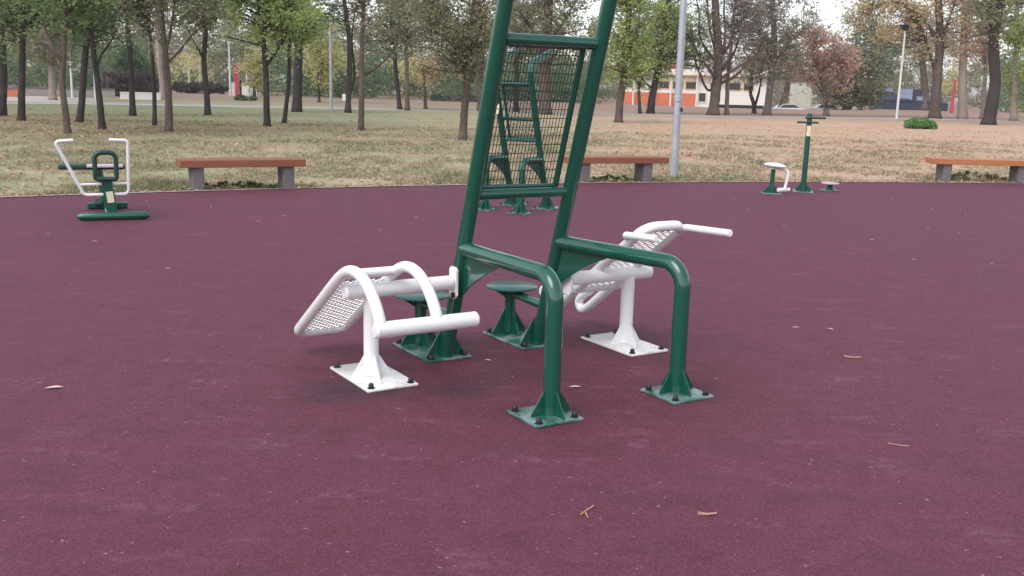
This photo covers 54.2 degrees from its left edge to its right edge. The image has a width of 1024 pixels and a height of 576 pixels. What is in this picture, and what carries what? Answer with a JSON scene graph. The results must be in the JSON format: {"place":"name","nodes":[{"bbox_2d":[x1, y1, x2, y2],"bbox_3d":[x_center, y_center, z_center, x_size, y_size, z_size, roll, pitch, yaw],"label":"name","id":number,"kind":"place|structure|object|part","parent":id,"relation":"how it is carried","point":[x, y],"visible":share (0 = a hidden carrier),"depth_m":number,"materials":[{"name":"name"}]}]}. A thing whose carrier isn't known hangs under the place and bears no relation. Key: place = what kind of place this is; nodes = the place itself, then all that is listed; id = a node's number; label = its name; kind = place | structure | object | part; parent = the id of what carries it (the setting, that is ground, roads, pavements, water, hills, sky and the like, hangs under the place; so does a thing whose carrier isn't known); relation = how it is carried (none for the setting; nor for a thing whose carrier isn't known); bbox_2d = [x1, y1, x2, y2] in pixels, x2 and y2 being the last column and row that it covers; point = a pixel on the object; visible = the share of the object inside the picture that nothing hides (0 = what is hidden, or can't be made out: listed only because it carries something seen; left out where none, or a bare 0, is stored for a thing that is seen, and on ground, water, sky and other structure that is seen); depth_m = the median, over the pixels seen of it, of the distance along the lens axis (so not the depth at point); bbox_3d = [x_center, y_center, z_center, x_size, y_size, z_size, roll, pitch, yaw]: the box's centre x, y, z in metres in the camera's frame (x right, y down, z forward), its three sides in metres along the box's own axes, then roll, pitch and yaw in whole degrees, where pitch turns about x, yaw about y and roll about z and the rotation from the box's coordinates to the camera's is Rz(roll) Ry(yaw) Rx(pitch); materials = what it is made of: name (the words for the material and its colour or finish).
{"place":"outdoors","nodes":[
{"label":"outdoors","id":0,"kind":"place"},
{"bbox_2d":[11,86,114,96],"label":"wall","id":1,"kind":"structure","parent":0,"point":[43,91],"depth_m":73.61,"materials":[{"name":"concrete"}]},
{"bbox_2d":[0,77,1023,197],"bbox_3d":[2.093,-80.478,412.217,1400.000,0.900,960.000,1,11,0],"label":"ground","id":2,"kind":"structure","parent":0,"point":[966,128],"depth_m":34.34,"materials":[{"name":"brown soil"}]},
{"bbox_2d":[7,88,17,96],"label":"red block","id":3,"kind":"structure","parent":2,"relation":"on","point":[12,92],"depth_m":67.62,"materials":[{"name":"concrete"}]},
{"bbox_2d":[0,0,37,115],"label":"park tree","id":4,"kind":"object","parent":2,"relation":"on","point":[3,86],"visible":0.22,"depth_m":35.42,"materials":[{"name":"green plant"}]},
{"bbox_2d":[0,0,60,120],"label":"park tree","id":5,"kind":"object","parent":2,"relation":"on","point":[20,28],"visible":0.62,"depth_m":31.86,"materials":[{"name":"green plant"}]},
{"bbox_2d":[7,1,89,99],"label":"park tree","id":6,"kind":"object","parent":2,"relation":"on","point":[34,48],"visible":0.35,"depth_m":61.00,"materials":[{"name":"green plant"}]},
{"bbox_2d":[7,96,95,101],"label":"gravel yard","id":7,"kind":"structure","parent":2,"relation":"on","point":[35,98],"depth_m":62.00,"materials":[{"name":"grey gravel"}]},
{"bbox_2d":[68,34,73,97],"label":"light pole","id":8,"kind":"object","parent":7,"relation":"on","point":[71,82],"visible":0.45,"depth_m":68.53,"materials":[{"name":"metal"}]},
{"bbox_2d":[93,73,95,100],"bbox_3d":[-25.970,-12.543,62.251,0.156,1.750,0.160,1,11,0],"label":"light pole","id":9,"kind":"object","parent":7,"relation":"on","point":[94,89],"visible":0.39,"depth_m":62.23,"materials":[{"name":"metal"}]},
{"bbox_2d":[0,0,118,133],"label":"park tree","id":10,"kind":"object","parent":2,"relation":"on","point":[66,9],"visible":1,"depth_m":25.35,"materials":[{"name":"green plant"}]},
{"bbox_2d":[14,0,144,129],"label":"park tree","id":11,"kind":"object","parent":2,"relation":"on","point":[97,82],"visible":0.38,"depth_m":27.84,"materials":[{"name":"green plant"}]},
{"bbox_2d":[27,0,136,122],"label":"park tree","id":12,"kind":"object","parent":2,"relation":"on","point":[79,118],"visible":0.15,"depth_m":31.96,"materials":[{"name":"green plant"}]},
{"bbox_2d":[101,70,158,95],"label":"clipped hedge","id":13,"kind":"object","parent":2,"relation":"on","point":[118,81],"visible":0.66,"depth_m":78.83,"materials":[{"name":"purple plant"}]},
{"bbox_2d":[102,32,162,80],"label":"park tree","id":14,"kind":"object","parent":2,"relation":"on","point":[121,59],"visible":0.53,"depth_m":89.39,"materials":[{"name":"green plant"}]},
{"bbox_2d":[120,92,160,99],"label":"concrete block","id":15,"kind":"structure","parent":2,"relation":"on","point":[139,95],"depth_m":68.06,"materials":[{"name":"white concrete"}]},
{"bbox_2d":[108,0,172,115],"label":"park tree","id":16,"kind":"object","parent":2,"relation":"on","point":[132,107],"visible":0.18,"depth_m":38.66,"materials":[{"name":"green plant"}]},
{"bbox_2d":[110,0,191,125],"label":"park tree","id":17,"kind":"object","parent":2,"relation":"on","point":[143,9],"visible":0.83,"depth_m":30.87,"materials":[{"name":"green plant"}]},
{"bbox_2d":[130,0,191,98],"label":"park tree","id":18,"kind":"object","parent":2,"relation":"on","point":[160,71],"visible":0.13,"depth_m":72.02,"materials":[{"name":"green plant"}]},
{"bbox_2d":[119,0,243,131],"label":"park tree","id":19,"kind":"object","parent":2,"relation":"on","point":[204,22],"visible":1,"depth_m":27.27,"materials":[{"name":"green plant"}]},
{"bbox_2d":[171,80,228,93],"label":"shrub","id":20,"kind":"object","parent":2,"relation":"on","point":[190,87],"visible":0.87,"depth_m":106.36,"materials":[{"name":"purple plant"}]},
{"bbox_2d":[157,0,256,114],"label":"park tree","id":21,"kind":"object","parent":2,"relation":"on","point":[207,106],"visible":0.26,"depth_m":41.72,"materials":[{"name":"green plant"}]},
{"bbox_2d":[217,39,230,95],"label":"lamp post","id":22,"kind":"object","parent":2,"relation":"on","point":[229,67],"visible":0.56,"depth_m":95.58,"materials":[{"name":"metal"}]},
{"bbox_2d":[231,82,234,95],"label":"white cabinet","id":23,"kind":"object","parent":2,"relation":"on","point":[233,88],"visible":0.78,"depth_m":96.50,"materials":[{"name":"metal"}]},
{"bbox_2d":[235,64,238,96],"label":"banner sign","id":24,"kind":"object","parent":2,"relation":"on","point":[236,85],"visible":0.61,"depth_m":92.12,"materials":[{"name":"red fabric"}]},
{"bbox_2d":[239,79,241,94],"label":"black panel","id":25,"kind":"object","parent":2,"relation":"on","point":[240,88],"visible":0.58,"depth_m":95.13,"materials":[{"name":"plastic"}]},
{"bbox_2d":[175,157,305,189],"bbox_3d":[-3.675,-1.543,13.605,1.660,0.426,0.434,-4,13,-26],"label":"park bench","id":26,"kind":"object","parent":2,"relation":"on","point":[285,166],"visible":0.94,"depth_m":13.41,"materials":[{"name":"wood"}]},
{"bbox_2d":[204,180,279,187],"bbox_3d":[-3.735,-1.426,13.689,1.129,0.116,0.184,1,11,0],"label":"weed clump","id":27,"kind":"object","parent":2,"relation":"on","point":[250,183],"visible":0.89,"depth_m":13.67,"materials":[{"name":"green plant"}]},
{"bbox_2d":[233,94,257,100],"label":"shrub","id":28,"kind":"object","parent":2,"relation":"on","point":[239,97],"visible":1,"depth_m":74.59,"materials":[{"name":"green plant"}]},
{"bbox_2d":[242,83,248,95],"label":"white cabinet","id":29,"kind":"object","parent":2,"relation":"on","point":[245,91],"visible":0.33,"depth_m":98.56,"materials":[{"name":"metal"}]},
{"bbox_2d":[250,87,256,95],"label":"white cabinet","id":30,"kind":"object","parent":2,"relation":"on","point":[251,91],"visible":0.44,"depth_m":99.92,"materials":[{"name":"metal"}]},
{"bbox_2d":[230,36,283,96],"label":"park tree","id":31,"kind":"object","parent":2,"relation":"on","point":[255,71],"visible":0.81,"depth_m":89.39,"materials":[{"name":"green plant"}]},
{"bbox_2d":[210,0,318,126],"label":"park tree","id":32,"kind":"object","parent":2,"relation":"on","point":[274,17],"visible":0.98,"depth_m":32.13,"materials":[{"name":"green plant"}]},
{"bbox_2d":[252,0,333,122],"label":"park tree","id":33,"kind":"object","parent":2,"relation":"on","point":[303,41],"visible":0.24,"depth_m":35.39,"materials":[{"name":"green plant"}]},
{"bbox_2d":[270,0,341,111],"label":"park tree","id":34,"kind":"object","parent":2,"relation":"on","point":[297,93],"visible":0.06,"depth_m":49.25,"materials":[{"name":"green plant"}]},
{"bbox_2d":[291,21,346,101],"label":"park tree","id":35,"kind":"object","parent":2,"relation":"on","point":[319,72],"visible":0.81,"depth_m":75.06,"materials":[{"name":"green plant"}]},
{"bbox_2d":[327,2,333,109],"bbox_3d":[-9.917,-12.654,54.693,0.680,5.750,0.320,1,11,0],"label":"lamp post","id":36,"kind":"object","parent":2,"relation":"on","point":[330,72],"visible":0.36,"depth_m":54.74,"materials":[{"name":"metal"}]},
{"bbox_2d":[310,0,371,112],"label":"park tree","id":37,"kind":"object","parent":2,"relation":"on","point":[350,82],"visible":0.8,"depth_m":50.22,"materials":[{"name":"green plant"}]},
{"bbox_2d":[307,0,399,130],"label":"park tree","id":38,"kind":"object","parent":2,"relation":"on","point":[362,24],"visible":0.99,"depth_m":31.39,"materials":[{"name":"green plant"}]},
{"bbox_2d":[353,0,420,109],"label":"park tree","id":39,"kind":"object","parent":2,"relation":"on","point":[395,66],"visible":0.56,"depth_m":59.09,"materials":[{"name":"green plant"}]},
{"bbox_2d":[374,0,453,110],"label":"park tree","id":40,"kind":"object","parent":2,"relation":"on","point":[403,41],"visible":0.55,"depth_m":57.77,"materials":[{"name":"green plant"}]},
{"bbox_2d":[403,44,452,108],"bbox_3d":[-5.556,-13.506,63.550,3.007,4.313,3.523,-4,13,-27],"label":"park tree","id":41,"kind":"object","parent":2,"relation":"on","point":[425,77],"visible":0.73,"depth_m":63.41,"materials":[{"name":"green plant"}]},
{"bbox_2d":[428,91,476,101],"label":"hedge","id":42,"kind":"object","parent":2,"relation":"on","point":[436,96],"visible":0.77,"depth_m":97.70,"materials":[{"name":"green plant"}]},
{"bbox_2d":[376,0,537,139],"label":"park tree","id":43,"kind":"object","parent":2,"relation":"on","point":[464,56],"visible":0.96,"depth_m":26.82,"materials":[{"name":"green plant"}]},
{"bbox_2d":[457,0,494,110],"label":"park tree","id":44,"kind":"object","parent":2,"relation":"on","point":[479,80],"visible":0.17,"depth_m":60.71,"materials":[{"name":"green plant"}]},
{"bbox_2d":[1,181,1015,197],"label":"kerb","id":45,"kind":"structure","parent":2,"relation":"on","point":[466,184],"depth_m":14.61,"materials":[{"name":"concrete"}]},
{"bbox_2d":[0,182,1023,575],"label":"rubber court","id":46,"kind":"object","parent":2,"relation":"on","point":[204,410],"visible":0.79,"depth_m":4.72,"materials":[{"name":"rubber"}]},
{"bbox_2d":[54,138,149,220],"bbox_3d":[-4.354,-1.200,10.630,0.862,0.834,1.066,-3,12,-22],"label":"rowing trainer","id":47,"kind":"object","parent":46,"relation":"on","point":[108,203],"visible":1,"depth_m":10.25,"materials":[{"name":"green paint"}]},
{"bbox_2d":[294,0,732,428],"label":"gym station","id":48,"kind":"object","parent":46,"relation":"on","point":[562,278],"visible":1,"depth_m":5.01,"materials":[{"name":"green paint"}]},
{"bbox_2d":[478,49,558,214],"bbox_3d":[0.111,-1.892,11.974,0.750,1.910,0.970,8,13,31],"label":"climbing ladder","id":49,"kind":"object","parent":46,"relation":"on","point":[520,208],"visible":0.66,"depth_m":11.90,"materials":[{"name":"green metal"}]},
{"bbox_2d":[580,505,593,517],"bbox_3d":[0.259,0.773,3.469,0.033,0.004,0.107,4,12,14],"label":"dry twig","id":50,"kind":"object","parent":46,"relation":"on","point":[586,510],"visible":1,"depth_m":3.46,"materials":[{"name":"beige wood"}]},
{"bbox_2d":[698,512,716,514],"bbox_3d":[0.679,0.783,3.476,0.070,0.004,0.022,1,11,0],"label":"dry twig","id":51,"kind":"object","parent":46,"relation":"on","point":[699,513],"visible":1,"depth_m":3.47,"materials":[{"name":"beige wood"}]},
{"bbox_2d":[760,162,789,194],"bbox_3d":[3.922,-1.623,14.784,0.436,0.460,0.300,1,11,0],"label":"swivel stool","id":52,"kind":"object","parent":46,"relation":"on","point":[771,189],"visible":1,"depth_m":14.76,"materials":[{"name":"green paint"}]},
{"bbox_2d":[792,113,825,192],"bbox_3d":[4.470,-2.035,15.077,0.410,1.180,0.300,4,12,11],"label":"twister post","id":53,"kind":"object","parent":46,"relation":"on","point":[803,187],"visible":1,"depth_m":15.05,"materials":[{"name":"green metal"}]},
{"bbox_2d":[818,182,840,191],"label":"twist platform","id":54,"kind":"structure","parent":46,"relation":"on","point":[829,187],"depth_m":15.44,"materials":[{"name":"green paint"}]},
{"bbox_2d":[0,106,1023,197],"bbox_3d":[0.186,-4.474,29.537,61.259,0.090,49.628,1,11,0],"label":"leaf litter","id":55,"kind":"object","parent":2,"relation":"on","point":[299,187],"visible":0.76,"depth_m":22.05,"materials":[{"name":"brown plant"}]},
{"bbox_2d":[4,0,1023,108],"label":"woodland","id":56,"kind":"object","parent":2,"relation":"on","point":[221,59],"visible":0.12,"depth_m":142.29,"materials":[{"name":"green plant"}]},
{"bbox_2d":[6,29,1023,112],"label":"woodland","id":57,"kind":"object","parent":2,"relation":"on","point":[338,91],"visible":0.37,"depth_m":110.94,"materials":[{"name":"green plant"}]},
{"bbox_2d":[505,0,555,111],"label":"park tree","id":58,"kind":"object","parent":2,"relation":"on","point":[521,50],"visible":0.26,"depth_m":61.01,"materials":[{"name":"green plant"}]},
{"bbox_2d":[509,0,599,114],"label":"park tree","id":59,"kind":"object","parent":2,"relation":"on","point":[545,18],"visible":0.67,"depth_m":56.64,"materials":[{"name":"green plant"}]},
{"bbox_2d":[100,27,1023,106],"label":"woodland","id":60,"kind":"object","parent":2,"relation":"on","point":[776,91],"visible":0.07,"depth_m":170.75,"materials":[{"name":"green plant"}]},
{"bbox_2d":[170,39,973,98],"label":"woodland","id":61,"kind":"object","parent":2,"relation":"on","point":[189,60],"visible":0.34,"depth_m":121.17,"materials":[{"name":"green plant"}]},
{"bbox_2d":[563,155,668,182],"bbox_3d":[1.631,-1.900,16.080,1.780,0.426,0.434,-3,12,-20],"label":"park bench","id":62,"kind":"object","parent":2,"relation":"on","point":[643,168],"visible":0.62,"depth_m":15.96,"materials":[{"name":"wood"}]},
{"bbox_2d":[592,173,639,180],"bbox_3d":[1.679,-1.801,16.243,0.798,0.126,0.212,1,11,0],"label":"weed clump","id":63,"kind":"object","parent":2,"relation":"on","point":[606,177],"visible":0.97,"depth_m":16.22,"materials":[{"name":"green plant"}]},
{"bbox_2d":[581,0,699,122],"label":"park tree","id":64,"kind":"object","parent":2,"relation":"on","point":[627,43],"visible":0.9,"depth_m":45.42,"materials":[{"name":"green plant"}]},
{"bbox_2d":[624,12,675,113],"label":"park tree","id":65,"kind":"object","parent":2,"relation":"on","point":[657,45],"visible":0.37,"depth_m":65.52,"materials":[{"name":"green plant"}]},
{"bbox_2d":[630,0,726,113],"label":"park tree","id":66,"kind":"object","parent":2,"relation":"on","point":[670,24],"visible":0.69,"depth_m":65.48,"materials":[{"name":"green plant"}]},
{"bbox_2d":[670,0,686,177],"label":"lamp post","id":67,"kind":"object","parent":2,"relation":"on","point":[678,98],"visible":0.91,"depth_m":16.97,"materials":[{"name":"metal"}]},
{"bbox_2d":[678,0,792,114],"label":"park tree","id":68,"kind":"object","parent":2,"relation":"on","point":[718,56],"visible":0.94,"depth_m":65.93,"materials":[{"name":"brown plant"}]},
{"bbox_2d":[719,0,772,114],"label":"park tree","id":69,"kind":"object","parent":2,"relation":"on","point":[726,110],"visible":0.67,"depth_m":66.93,"materials":[{"name":"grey plant"}]},
{"bbox_2d":[734,53,778,113],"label":"park tree","id":70,"kind":"object","parent":2,"relation":"on","point":[753,101],"visible":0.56,"depth_m":75.92,"materials":[{"name":"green plant"}]},
{"bbox_2d":[720,0,829,114],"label":"park tree","id":71,"kind":"object","parent":2,"relation":"on","point":[773,44],"visible":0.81,"depth_m":70.14,"materials":[{"name":"brown plant"}]},
{"bbox_2d":[772,104,807,109],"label":"parked car","id":72,"kind":"object","parent":2,"relation":"on","point":[788,106],"visible":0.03,"depth_m":106.12,"materials":[{"name":"white paint"}]},
{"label":"side window","id":73,"kind":"part","parent":72,"relation":"part of","materials":[{"name":"black glass"}]},
{"bbox_2d":[768,41,816,106],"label":"park tree","id":74,"kind":"object","parent":2,"relation":"on","point":[783,97],"visible":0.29,"depth_m":105.78,"materials":[{"name":"brown plant"}]},
{"bbox_2d":[789,80,812,108],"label":"pale shed","id":75,"kind":"structure","parent":2,"relation":"on","point":[801,100],"depth_m":113.59,"materials":[{"name":"concrete"}]},
{"bbox_2d":[770,18,875,115],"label":"park tree","id":76,"kind":"object","parent":2,"relation":"on","point":[822,64],"visible":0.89,"depth_m":73.04,"materials":[{"name":"brown plant"}]},
{"bbox_2d":[811,104,840,109],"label":"parked car","id":77,"kind":"object","parent":2,"relation":"on","point":[818,106],"visible":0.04,"depth_m":115.74,"materials":[{"name":"white paint"}]},
{"bbox_2d":[811,30,894,109],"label":"park tree","id":78,"kind":"object","parent":2,"relation":"on","point":[865,91],"visible":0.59,"depth_m":112.29,"materials":[{"name":"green plant"}]},
{"bbox_2d":[835,0,906,87],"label":"park tree","id":79,"kind":"object","parent":2,"relation":"on","point":[894,50],"visible":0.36,"depth_m":162.79,"materials":[{"name":"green plant"}]},
{"bbox_2d":[895,23,909,119],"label":"lamp post","id":80,"kind":"object","parent":2,"relation":"on","point":[905,27],"visible":1,"depth_m":67.55,"materials":[{"name":"metal"}]},
{"bbox_2d":[869,88,947,110],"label":"tarpaulin kiosk","id":81,"kind":"object","parent":2,"relation":"on","point":[910,99],"visible":0.55,"depth_m":126.44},
{"bbox_2d":[832,0,985,118],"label":"park tree","id":82,"kind":"object","parent":2,"relation":"on","point":[913,12],"visible":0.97,"depth_m":74.47,"materials":[{"name":"brown plant"}]},
{"bbox_2d":[903,117,937,128],"bbox_3d":[19.930,-8.050,48.787,1.761,0.600,1.407,1,11,0],"label":"green bush","id":83,"kind":"object","parent":2,"relation":"on","point":[919,123],"visible":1,"depth_m":48.47,"materials":[{"name":"green plant"}]},
{"bbox_2d":[892,5,953,110],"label":"park tree","id":84,"kind":"object","parent":2,"relation":"on","point":[924,80],"visible":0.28,"depth_m":124.79,"materials":[{"name":"brown plant"}]},
{"bbox_2d":[948,79,957,112],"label":"red mast","id":85,"kind":"object","parent":2,"relation":"on","point":[952,100],"visible":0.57,"depth_m":109.57,"materials":[{"name":"metal"}]},
{"bbox_2d":[931,0,1007,118],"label":"park tree","id":86,"kind":"object","parent":2,"relation":"on","point":[962,111],"visible":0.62,"depth_m":74.63,"materials":[{"name":"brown plant"}]},
{"bbox_2d":[925,157,1023,183],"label":"park bench","id":87,"kind":"object","parent":2,"relation":"on","point":[945,164],"visible":0.86,"depth_m":17.78,"materials":[{"name":"wood"}]},
{"bbox_2d":[950,18,1006,118],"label":"park tree","id":88,"kind":"object","parent":2,"relation":"on","point":[984,62],"visible":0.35,"depth_m":76.86,"materials":[{"name":"brown plant"}]},
{"bbox_2d":[951,170,1007,180],"bbox_3d":[8.480,-2.065,18.294,1.268,0.184,0.304,1,11,0],"label":"weed clump","id":89,"kind":"object","parent":2,"relation":"on","point":[988,175],"visible":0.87,"depth_m":18.27,"materials":[{"name":"green plant"}]},
{"bbox_2d":[956,0,1023,124],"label":"park tree","id":90,"kind":"object","parent":2,"relation":"on","point":[992,14],"visible":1,"depth_m":59.33,"materials":[{"name":"brown plant"}]},
{"bbox_2d":[982,0,1023,120],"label":"park tree","id":91,"kind":"object","parent":2,"relation":"on","point":[1016,66],"visible":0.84,"depth_m":73.47,"materials":[{"name":"green plant"}]},
{"bbox_2d":[5,0,1023,101],"label":"sky","id":92,"kind":"structure","parent":0,"point":[827,7],"materials":[{"name":"white"}]},
{"bbox_2d":[7,102,1023,120],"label":"path","id":93,"kind":"structure","parent":0,"point":[503,111],"depth_m":60.47,"materials":[{"name":"concrete"}]},
{"bbox_2d":[623,64,767,108],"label":"building","id":94,"kind":"structure","parent":0,"point":[696,94],"depth_m":103.94,"materials":[{"name":"white concrete"}]},
{"bbox_2d":[658,81,669,88],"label":"window","id":95,"kind":"structure","parent":94,"relation":"in","point":[661,83],"depth_m":104.67,"materials":[{"name":"grey glass"}]},
{"bbox_2d":[685,81,696,89],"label":"window","id":96,"kind":"structure","parent":94,"relation":"in","point":[688,84],"depth_m":104.04,"materials":[{"name":"grey glass"}]},
{"bbox_2d":[698,92,706,102],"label":"service window","id":97,"kind":"structure","parent":94,"relation":"in","point":[701,95],"depth_m":103.96,"materials":[{"name":"grey glass"}]},
{"bbox_2d":[729,82,740,90],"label":"window","id":98,"kind":"structure","parent":94,"relation":"in","point":[733,87],"depth_m":102.97,"materials":[{"name":"grey glass"}]},
{"bbox_2d":[743,83,753,90],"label":"window","id":99,"kind":"structure","parent":94,"relation":"in","point":[745,88],"depth_m":102.70,"materials":[{"name":"beige glass"}]}
]}

